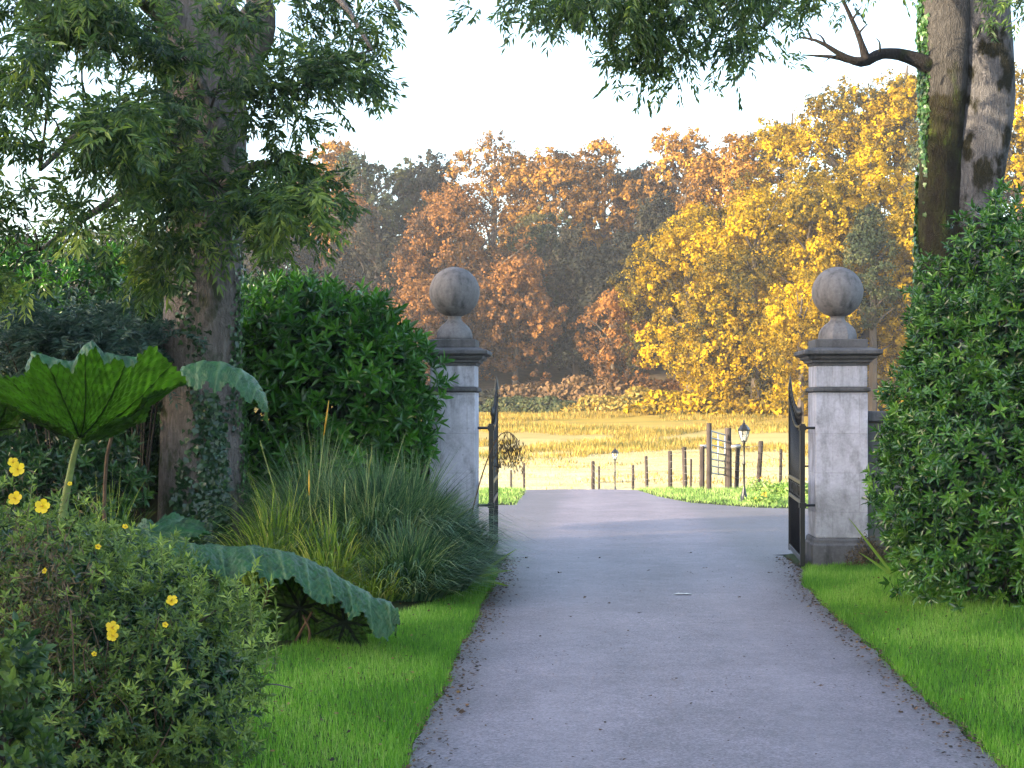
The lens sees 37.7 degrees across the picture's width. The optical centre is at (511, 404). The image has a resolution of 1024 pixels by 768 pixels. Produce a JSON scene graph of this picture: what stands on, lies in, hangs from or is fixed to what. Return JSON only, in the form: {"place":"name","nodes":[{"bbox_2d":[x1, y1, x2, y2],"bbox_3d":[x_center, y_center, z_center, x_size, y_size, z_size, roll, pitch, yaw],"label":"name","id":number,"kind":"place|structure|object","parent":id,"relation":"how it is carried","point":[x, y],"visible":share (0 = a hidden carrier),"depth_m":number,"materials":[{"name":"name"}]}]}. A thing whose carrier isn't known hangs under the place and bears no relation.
{"place":"outdoors","nodes":[
{"label":"outdoors","id":0,"kind":"place"},
{"bbox_2d":[435,480,538,572],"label":"pampas grass","id":1,"kind":"object","parent":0,"point":[487,537],"depth_m":15.91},
{"bbox_2d":[478,376,500,562],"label":"iron gate","id":2,"kind":"structure","parent":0,"point":[492,427],"depth_m":17.82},
{"bbox_2d":[0,0,1023,267],"label":"sky","id":3,"kind":"structure","parent":0,"point":[460,85],"materials":[{"name":"white"}]},
{"bbox_2d":[2,334,1023,767],"bbox_3d":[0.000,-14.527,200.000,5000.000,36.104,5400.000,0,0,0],"label":"ground","id":4,"kind":"structure","parent":0,"point":[642,420],"depth_m":71.73,"materials":[{"name":"plant"}]},
{"bbox_2d":[0,611,68,767],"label":"nettle plant","id":5,"kind":"object","parent":4,"relation":"on","point":[26,727],"visible":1,"depth_m":5.32,"materials":[{"name":"green plant"}]},
{"bbox_2d":[0,222,92,307],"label":"broadleaf tree","id":6,"kind":"object","parent":4,"relation":"on","point":[27,229],"visible":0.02,"depth_m":134.05,"materials":[{"name":"green plant"}]},
{"bbox_2d":[0,419,155,574],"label":"laurel shrub","id":7,"kind":"object","parent":4,"relation":"on","point":[91,456],"visible":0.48,"depth_m":14.76,"materials":[{"name":"green plant"}]},
{"bbox_2d":[0,222,163,372],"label":"holly shrub","id":8,"kind":"object","parent":4,"relation":"on","point":[32,267],"visible":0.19,"depth_m":18.95,"materials":[{"name":"green plant"}]},
{"bbox_2d":[0,272,163,525],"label":"laurel shrub","id":9,"kind":"object","parent":4,"relation":"on","point":[154,460],"visible":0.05,"depth_m":16.97,"materials":[{"name":"green plant"}]},
{"bbox_2d":[0,286,167,552],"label":"juniper","id":10,"kind":"object","parent":4,"relation":"on","point":[48,330],"visible":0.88,"depth_m":15.17,"materials":[{"name":"green plant"}]},
{"bbox_2d":[38,223,149,314],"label":"broadleaf tree","id":11,"kind":"object","parent":4,"relation":"on","point":[94,234],"visible":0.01,"depth_m":139.08,"materials":[{"name":"green plant"}]},
{"bbox_2d":[51,470,205,583],"bbox_3d":[-3.874,1.095,14.550,1.952,1.265,1.846,0,0,0],"label":"sedge clump","id":12,"kind":"object","parent":4,"relation":"on","point":[119,510],"visible":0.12,"depth_m":14.41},
{"bbox_2d":[57,310,210,523],"bbox_3d":[-3.877,0.368,15.708,1.601,2.782,3.034,0,0,0],"label":"juniper","id":13,"kind":"object","parent":4,"relation":"on","point":[117,338],"visible":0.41,"depth_m":15.48,"materials":[{"name":"green plant"}]},
{"bbox_2d":[0,457,286,767],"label":"flowering shrub","id":14,"kind":"object","parent":4,"relation":"on","point":[104,698],"visible":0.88,"depth_m":6.52,"materials":[{"name":"green plant"}]},
{"bbox_2d":[0,340,399,648],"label":"giant rhubarb","id":15,"kind":"object","parent":4,"relation":"on","point":[92,391],"visible":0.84,"depth_m":10.90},
{"bbox_2d":[0,0,420,573],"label":"ash tree","id":16,"kind":"object","parent":4,"relation":"on","point":[206,68],"visible":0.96,"depth_m":13.90,"materials":[{"name":"green plant"}]},
{"bbox_2d":[155,228,239,433],"bbox_3d":[-3.313,-0.768,15.693,0.914,2.170,0.416,0,0,0],"label":"ivy","id":17,"kind":"object","parent":16,"relation":"attached to","point":[185,293],"visible":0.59,"depth_m":15.62,"materials":[{"name":"green plant"}]},
{"bbox_2d":[168,391,235,575],"bbox_3d":[-3.216,0.827,15.520,0.751,1.942,0.293,0,0,-11],"label":"ivy","id":18,"kind":"object","parent":16,"relation":"attached to","point":[212,450],"visible":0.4,"depth_m":15.53,"materials":[{"name":"green plant"}]},
{"bbox_2d":[230,146,254,526],"bbox_3d":[-2.852,-0.719,15.996,0.241,4.048,0.569,0,0,0],"label":"ivy","id":19,"kind":"object","parent":16,"relation":"attached to","point":[239,320],"visible":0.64,"depth_m":15.89,"materials":[{"name":"green plant"}]},
{"bbox_2d":[7,421,429,542],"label":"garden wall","id":20,"kind":"structure","parent":4,"relation":"on","point":[153,517],"depth_m":17.75,"materials":[{"name":"stone"}]},
{"bbox_2d":[190,470,364,585],"bbox_3d":[-2.244,1.170,14.609,2.440,1.106,2.002,0,0,0],"label":"sedge clump","id":21,"kind":"object","parent":4,"relation":"on","point":[269,537],"visible":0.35,"depth_m":14.36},
{"bbox_2d":[242,225,334,303],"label":"broadleaf tree","id":22,"kind":"object","parent":4,"relation":"on","point":[304,258],"visible":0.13,"depth_m":161.85,"materials":[{"name":"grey plant"}]},
{"bbox_2d":[179,414,437,546],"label":"pampas grass","id":23,"kind":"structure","parent":4,"relation":"on","point":[305,481],"depth_m":15.13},
{"bbox_2d":[241,262,401,415],"bbox_3d":[-2.880,0.059,20.055,2.935,3.968,1.998,0,0,0],"label":"holly shrub","id":24,"kind":"object","parent":4,"relation":"on","point":[263,276],"visible":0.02,"depth_m":19.77,"materials":[{"name":"green plant"}]},
{"bbox_2d":[275,135,375,251],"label":"broadleaf tree","id":25,"kind":"object","parent":4,"relation":"on","point":[331,159],"visible":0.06,"depth_m":174.97,"materials":[{"name":"orange plant"}]},
{"bbox_2d":[221,460,433,564],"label":"pampas grass","id":26,"kind":"object","parent":4,"relation":"on","point":[326,513],"depth_m":14.53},
{"bbox_2d":[258,490,431,583],"bbox_3d":[-1.748,1.268,14.162,2.056,0.920,1.840,0,0,-17],"label":"sedge clump","id":27,"kind":"object","parent":4,"relation":"on","point":[322,560],"visible":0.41,"depth_m":13.95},
{"bbox_2d":[308,183,389,292],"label":"broadleaf tree","id":28,"kind":"object","parent":4,"relation":"on","point":[359,201],"visible":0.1,"depth_m":162.99,"materials":[{"name":"brown plant"}]},
{"bbox_2d":[241,268,458,527],"bbox_3d":[-2.255,0.150,17.074,3.327,3.462,2.404,0,0,0],"label":"laurel shrub","id":29,"kind":"object","parent":4,"relation":"on","point":[375,388],"visible":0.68,"depth_m":16.52,"materials":[{"name":"green plant"}]},
{"bbox_2d":[206,567,497,767],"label":"verge grass","id":30,"kind":"structure","parent":4,"relation":"on","point":[372,665],"depth_m":9.20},
{"bbox_2d":[308,147,401,283],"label":"broadleaf tree","id":31,"kind":"object","parent":4,"relation":"on","point":[370,171],"visible":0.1,"depth_m":170.38,"materials":[{"name":"grey plant"}]},
{"bbox_2d":[212,432,527,570],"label":"pampas grass","id":32,"kind":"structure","parent":4,"relation":"on","point":[380,506],"depth_m":14.74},
{"bbox_2d":[319,200,436,327],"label":"broadleaf tree","id":33,"kind":"object","parent":4,"relation":"on","point":[365,239],"visible":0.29,"depth_m":157.57,"materials":[{"name":"grey plant"}]},
{"bbox_2d":[335,543,463,601],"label":"sedge clump","id":34,"kind":"object","parent":4,"relation":"on","point":[374,587],"visible":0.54,"depth_m":13.62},
{"bbox_2d":[382,157,432,265],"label":"broadleaf tree","id":35,"kind":"object","parent":4,"relation":"on","point":[396,175],"visible":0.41,"depth_m":176.36,"materials":[{"name":"grey plant"}]},
{"bbox_2d":[314,510,512,601],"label":"pampas grass","id":36,"kind":"object","parent":4,"relation":"on","point":[419,565],"depth_m":13.89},
{"bbox_2d":[300,445,541,571],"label":"pampas grass","id":37,"kind":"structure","parent":4,"relation":"on","point":[432,489],"depth_m":15.20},
{"bbox_2d":[471,432,531,512],"bbox_3d":[-0.121,0.776,16.414,0.665,0.968,0.305,0,0,14],"label":"dead seedhead","id":38,"kind":"object","parent":37,"relation":"attached to","point":[510,449],"visible":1,"depth_m":16.39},
{"bbox_2d":[387,265,469,385],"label":"broadleaf tree","id":39,"kind":"object","parent":4,"relation":"on","point":[418,290],"visible":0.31,"depth_m":149.85,"materials":[{"name":"orange plant"}]},
{"bbox_2d":[388,147,475,272],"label":"broadleaf tree","id":40,"kind":"object","parent":4,"relation":"on","point":[428,178],"visible":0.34,"depth_m":177.15,"materials":[{"name":"grey plant"}]},
{"bbox_2d":[376,500,527,593],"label":"pampas grass","id":41,"kind":"object","parent":4,"relation":"on","point":[472,562],"depth_m":14.71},
{"bbox_2d":[424,267,491,529],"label":"gate pillar","id":42,"kind":"structure","parent":4,"relation":"on","point":[454,293],"depth_m":17.61,"materials":[{"name":"stone"}]},
{"bbox_2d":[371,172,549,379],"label":"broadleaf tree","id":43,"kind":"object","parent":4,"relation":"on","point":[436,224],"visible":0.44,"depth_m":155.55,"materials":[{"name":"orange plant"}]},
{"bbox_2d":[428,126,550,277],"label":"broadleaf tree","id":44,"kind":"object","parent":4,"relation":"on","point":[494,184],"visible":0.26,"depth_m":177.51,"materials":[{"name":"orange leaves"},{"name":"bark"}]},
{"bbox_2d":[479,388,505,406],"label":"bush","id":45,"kind":"object","parent":4,"relation":"on","point":[484,395],"visible":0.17,"depth_m":138.07,"materials":[{"name":"green plant"}]},
{"bbox_2d":[479,395,541,412],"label":"bush","id":46,"kind":"object","parent":4,"relation":"on","point":[506,404],"visible":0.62,"depth_m":135.76,"materials":[{"name":"green plant"}]},
{"bbox_2d":[25,249,999,367],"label":"woodland undergrowth","id":47,"kind":"object","parent":4,"relation":"on","point":[533,362],"depth_m":168.69,"materials":[{"name":"brown plant"}]},
{"bbox_2d":[468,256,568,384],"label":"broadleaf tree","id":48,"kind":"object","parent":4,"relation":"on","point":[544,317],"visible":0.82,"depth_m":153.90,"materials":[{"name":"rust leaves"},{"name":"bark"}]},
{"bbox_2d":[256,409,804,459],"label":"tussock grass","id":49,"kind":"structure","parent":4,"relation":"on","point":[531,417],"depth_m":110.25,"materials":[{"name":"yellow plant"}]},
{"bbox_2d":[255,387,807,457],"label":"tall grass","id":50,"kind":"structure","parent":4,"relation":"on","point":[587,450],"depth_m":108.27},
{"bbox_2d":[498,381,578,399],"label":"bush","id":51,"kind":"object","parent":4,"relation":"on","point":[523,390],"visible":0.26,"depth_m":138.70,"materials":[{"name":"brown plant"}]},
{"bbox_2d":[496,206,583,371],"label":"broadleaf tree","id":52,"kind":"object","parent":4,"relation":"on","point":[541,241],"visible":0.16,"depth_m":164.41,"materials":[{"name":"brown plant"}]},
{"bbox_2d":[518,395,576,412],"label":"bush","id":53,"kind":"object","parent":4,"relation":"on","point":[547,403],"visible":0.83,"depth_m":133.76,"materials":[{"name":"green plant"}]},
{"bbox_2d":[491,143,604,323],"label":"broadleaf tree","id":54,"kind":"object","parent":4,"relation":"on","point":[554,174],"visible":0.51,"depth_m":173.88,"materials":[{"name":"orange plant"}]},
{"bbox_2d":[533,374,618,400],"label":"bush","id":55,"kind":"object","parent":4,"relation":"on","point":[578,384],"visible":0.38,"depth_m":137.39,"materials":[{"name":"brown plant"}]},
{"bbox_2d":[520,218,638,377],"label":"broadleaf tree","id":56,"kind":"object","parent":4,"relation":"on","point":[576,264],"visible":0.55,"depth_m":157.57,"materials":[{"name":"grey plant"}]},
{"bbox_2d":[560,394,642,413],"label":"bush","id":57,"kind":"object","parent":4,"relation":"on","point":[593,402],"visible":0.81,"depth_m":131.62,"materials":[{"name":"yellow plant"}]},
{"bbox_2d":[564,135,649,248],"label":"broadleaf tree","id":58,"kind":"object","parent":4,"relation":"on","point":[606,177],"visible":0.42,"depth_m":175.22,"materials":[{"name":"orange leaves"},{"name":"bark"}]},
{"bbox_2d":[567,287,650,386],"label":"broadleaf tree","id":59,"kind":"object","parent":4,"relation":"on","point":[607,303],"visible":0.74,"depth_m":137.25,"materials":[{"name":"rust leaves"},{"name":"bark"}]},
{"bbox_2d":[570,375,664,401],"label":"bush","id":60,"kind":"object","parent":4,"relation":"on","point":[616,389],"visible":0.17,"depth_m":136.53,"materials":[{"name":"brown plant"}]},
{"bbox_2d":[563,229,677,376],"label":"broadleaf tree","id":61,"kind":"object","parent":4,"relation":"on","point":[598,282],"visible":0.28,"depth_m":156.85,"materials":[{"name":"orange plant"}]},
{"bbox_2d":[245,575,1022,765],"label":"leaf litter","id":62,"kind":"object","parent":4,"relation":"on","point":[331,758],"visible":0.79,"depth_m":9.96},
{"bbox_2d":[479,485,807,507],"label":"roadside grass","id":63,"kind":"structure","parent":4,"relation":"on","point":[698,489],"depth_m":34.86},
{"bbox_2d":[479,446,807,489],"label":"meadow grass","id":64,"kind":"structure","parent":4,"relation":"on","point":[628,470],"depth_m":73.77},
{"bbox_2d":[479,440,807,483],"bbox_3d":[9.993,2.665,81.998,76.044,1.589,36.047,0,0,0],"label":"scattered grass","id":65,"kind":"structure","parent":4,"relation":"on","point":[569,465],"depth_m":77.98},
{"bbox_2d":[606,157,681,259],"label":"broadleaf tree","id":66,"kind":"object","parent":4,"relation":"on","point":[636,174],"visible":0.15,"depth_m":179.98,"materials":[{"name":"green plant"}]},
{"bbox_2d":[510,441,782,489],"bbox_3d":[3.694,2.234,44.587,4.177,2.596,12.706,0,0,-33],"label":"wire fence","id":67,"kind":"object","parent":4,"relation":"on","point":[729,469],"visible":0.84,"depth_m":39.47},
{"bbox_2d":[618,385,682,400],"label":"bush","id":68,"kind":"object","parent":4,"relation":"on","point":[637,391],"visible":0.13,"depth_m":133.19,"materials":[{"name":"yellow plant"}]},
{"bbox_2d":[616,191,699,365],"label":"broadleaf tree","id":69,"kind":"object","parent":4,"relation":"on","point":[649,220],"visible":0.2,"depth_m":162.56,"materials":[{"name":"grey plant"}]},
{"bbox_2d":[617,374,700,393],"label":"bush","id":70,"kind":"object","parent":4,"relation":"on","point":[669,384],"visible":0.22,"depth_m":137.75,"materials":[{"name":"brown plant"}]},
{"bbox_2d":[623,389,708,414],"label":"bush","id":71,"kind":"object","parent":4,"relation":"on","point":[655,402],"visible":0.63,"depth_m":126.60,"materials":[{"name":"yellow plant"}]},
{"bbox_2d":[628,125,725,263],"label":"broadleaf tree","id":72,"kind":"object","parent":4,"relation":"on","point":[671,149],"visible":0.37,"depth_m":171.55,"materials":[{"name":"orange leaves"},{"name":"bark"}]},
{"bbox_2d":[606,201,759,391],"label":"broadleaf tree","id":73,"kind":"object","parent":4,"relation":"on","point":[672,234],"visible":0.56,"depth_m":128.60,"materials":[{"name":"yellow plant"}]},
{"bbox_2d":[374,564,1023,767],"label":"edge grass","id":74,"kind":"structure","parent":4,"relation":"on","point":[444,674],"depth_m":9.54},
{"bbox_2d":[700,423,740,489],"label":"field gate","id":75,"kind":"structure","parent":4,"relation":"on","point":[709,451],"depth_m":37.60,"materials":[{"name":"metal"}]},
{"bbox_2d":[675,276,766,406],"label":"broadleaf tree","id":76,"kind":"object","parent":4,"relation":"on","point":[695,374],"visible":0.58,"depth_m":123.57,"materials":[{"name":"yellow plant"}]},
{"bbox_2d":[672,388,770,415],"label":"bush","id":77,"kind":"object","parent":4,"relation":"on","point":[704,405],"visible":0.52,"depth_m":124.38,"materials":[{"name":"yellow plant"}]},
{"bbox_2d":[671,132,785,382],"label":"broadleaf tree","id":78,"kind":"object","parent":4,"relation":"on","point":[720,169],"visible":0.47,"depth_m":147.99,"materials":[{"name":"orange leaves"},{"name":"bark"}]},
{"bbox_2d":[444,0,1023,408],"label":"old ash tree","id":79,"kind":"object","parent":4,"relation":"on","point":[967,62],"visible":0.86,"depth_m":19.48,"materials":[{"name":"green plant"}]},
{"bbox_2d":[911,0,930,402],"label":"ivy","id":80,"kind":"object","parent":79,"relation":"attached to","point":[922,83],"visible":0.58,"depth_m":20.31,"materials":[{"name":"green plant"}]},
{"bbox_2d":[738,420,749,501],"bbox_3d":[4.949,1.239,32.000,0.280,1.880,0.242,0,0,0],"label":"garden lamp","id":81,"kind":"object","parent":4,"relation":"on","point":[743,430],"visible":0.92,"depth_m":31.97,"materials":[{"name":"metal"}]},
{"bbox_2d":[682,182,810,412],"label":"broadleaf tree","id":82,"kind":"object","parent":4,"relation":"on","point":[741,221],"visible":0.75,"depth_m":122.57,"materials":[{"name":"yellow plant"}]},
{"bbox_2d":[739,476,771,492],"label":"flower clump","id":83,"kind":"object","parent":4,"relation":"on","point":[758,485],"visible":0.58,"depth_m":36.46,"materials":[{"name":"green plant"}]},
{"bbox_2d":[742,491,782,503],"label":"flower clump","id":84,"kind":"object","parent":4,"relation":"on","point":[766,497],"visible":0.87,"depth_m":31.40,"materials":[{"name":"green plant"}]},
{"bbox_2d":[754,479,787,494],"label":"flower clump","id":85,"kind":"object","parent":4,"relation":"on","point":[770,488],"visible":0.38,"depth_m":35.37,"materials":[{"name":"green plant"}]},
{"bbox_2d":[738,388,807,415],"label":"bush","id":86,"kind":"object","parent":4,"relation":"on","point":[762,408],"visible":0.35,"depth_m":122.43,"materials":[{"name":"yellow plant"}]},
{"bbox_2d":[714,113,845,321],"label":"broadleaf tree","id":87,"kind":"object","parent":4,"relation":"on","point":[771,149],"visible":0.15,"depth_m":144.42,"materials":[{"name":"yellow plant"}]},
{"bbox_2d":[777,482,807,496],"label":"flower clump","id":88,"kind":"object","parent":4,"relation":"on","point":[783,489],"visible":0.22,"depth_m":34.39,"materials":[{"name":"green plant"}]},
{"bbox_2d":[739,267,859,423],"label":"broadleaf tree","id":89,"kind":"object","parent":4,"relation":"on","point":[775,312],"visible":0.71,"depth_m":113.14,"materials":[{"name":"yellow plant"}]},
{"bbox_2d":[753,162,890,413],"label":"broadleaf tree","id":90,"kind":"object","parent":4,"relation":"on","point":[817,213],"visible":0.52,"depth_m":120.22,"materials":[{"name":"yellow plant"}]},
{"bbox_2d":[794,267,882,566],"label":"gate pillar","id":91,"kind":"structure","parent":4,"relation":"on","point":[837,356],"depth_m":17.61,"materials":[{"name":"stone"}]},
{"bbox_2d":[788,376,814,565],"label":"iron gate","id":92,"kind":"structure","parent":91,"relation":"attached to","point":[797,504],"depth_m":18.38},
{"bbox_2d":[772,75,918,332],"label":"broadleaf tree","id":93,"kind":"object","parent":4,"relation":"on","point":[833,129],"visible":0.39,"depth_m":140.49,"materials":[{"name":"yellow plant"}]},
{"bbox_2d":[818,142,915,385],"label":"broadleaf tree","id":94,"kind":"object","parent":4,"relation":"on","point":[864,192],"visible":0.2,"depth_m":125.10,"materials":[{"name":"yellow leaf"},{"name":"bark"}]},
{"bbox_2d":[836,203,901,410],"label":"broadleaf tree","id":95,"kind":"object","parent":4,"relation":"on","point":[865,233],"visible":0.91,"depth_m":117.41,"materials":[{"name":"grey green leaf"},{"name":"bark"}]},
{"bbox_2d":[845,532,898,565],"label":"dead fern","id":96,"kind":"object","parent":4,"relation":"on","point":[870,554],"visible":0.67,"depth_m":17.16,"materials":[{"name":"brown plant"}]},
{"bbox_2d":[850,520,893,578],"bbox_3d":[3.760,1.485,15.433,0.516,0.626,0.251,0,0,-11],"label":"phormium","id":97,"kind":"object","parent":4,"relation":"on","point":[887,571],"visible":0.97,"depth_m":15.54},
{"bbox_2d":[831,65,919,386],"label":"broadleaf tree","id":98,"kind":"object","parent":4,"relation":"on","point":[898,98],"visible":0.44,"depth_m":138.47,"materials":[{"name":"yellow leaf"},{"name":"bark"}]},
{"bbox_2d":[867,379,910,410],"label":"bush","id":99,"kind":"object","parent":4,"relation":"on","point":[880,407],"visible":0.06,"depth_m":122.25,"materials":[{"name":"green plant"}]},
{"bbox_2d":[875,189,918,382],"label":"broadleaf tree","id":100,"kind":"object","parent":4,"relation":"on","point":[897,233],"visible":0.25,"depth_m":119.15,"materials":[{"name":"yellow leaf"},{"name":"bark"}]},
{"bbox_2d":[800,552,1023,767],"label":"verge grass","id":101,"kind":"structure","parent":4,"relation":"on","point":[825,576],"depth_m":11.30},
{"bbox_2d":[861,176,1023,612],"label":"rhododendron shrub","id":102,"kind":"object","parent":4,"relation":"on","point":[982,372],"visible":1,"depth_m":13.30,"materials":[{"name":"green plant"}]},
{"bbox_2d":[868,411,1023,557],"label":"garden wall","id":103,"kind":"structure","parent":4,"relation":"on","point":[875,417],"depth_m":17.75,"materials":[{"name":"stone"}]},
{"bbox_2d":[892,136,1014,300],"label":"broadleaf tree","id":104,"kind":"object","parent":4,"relation":"on","point":[914,150],"visible":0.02,"depth_m":132.58,"materials":[{"name":"plant"}]},
{"bbox_2d":[999,62,1023,407],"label":"broadleaf tree","id":105,"kind":"object","parent":4,"relation":"on","point":[1015,163],"visible":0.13,"depth_m":126.06,"materials":[{"name":"yellow autumn leaf"},{"name":"bark"}]},
{"bbox_2d":[409,489,998,767],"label":"driveway","id":106,"kind":"structure","parent":0,"point":[593,639],"depth_m":10.58,"materials":[{"name":"asphalt"}]},
{"bbox_2d":[411,510,922,761],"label":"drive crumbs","id":107,"kind":"object","parent":106,"relation":"on","point":[664,645],"visible":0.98,"depth_m":11.33,"materials":[{"name":"gravel"}]},
{"bbox_2d":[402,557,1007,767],"bbox_3d":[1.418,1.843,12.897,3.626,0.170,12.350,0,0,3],"label":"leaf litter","id":108,"kind":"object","parent":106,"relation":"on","point":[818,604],"visible":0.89,"depth_m":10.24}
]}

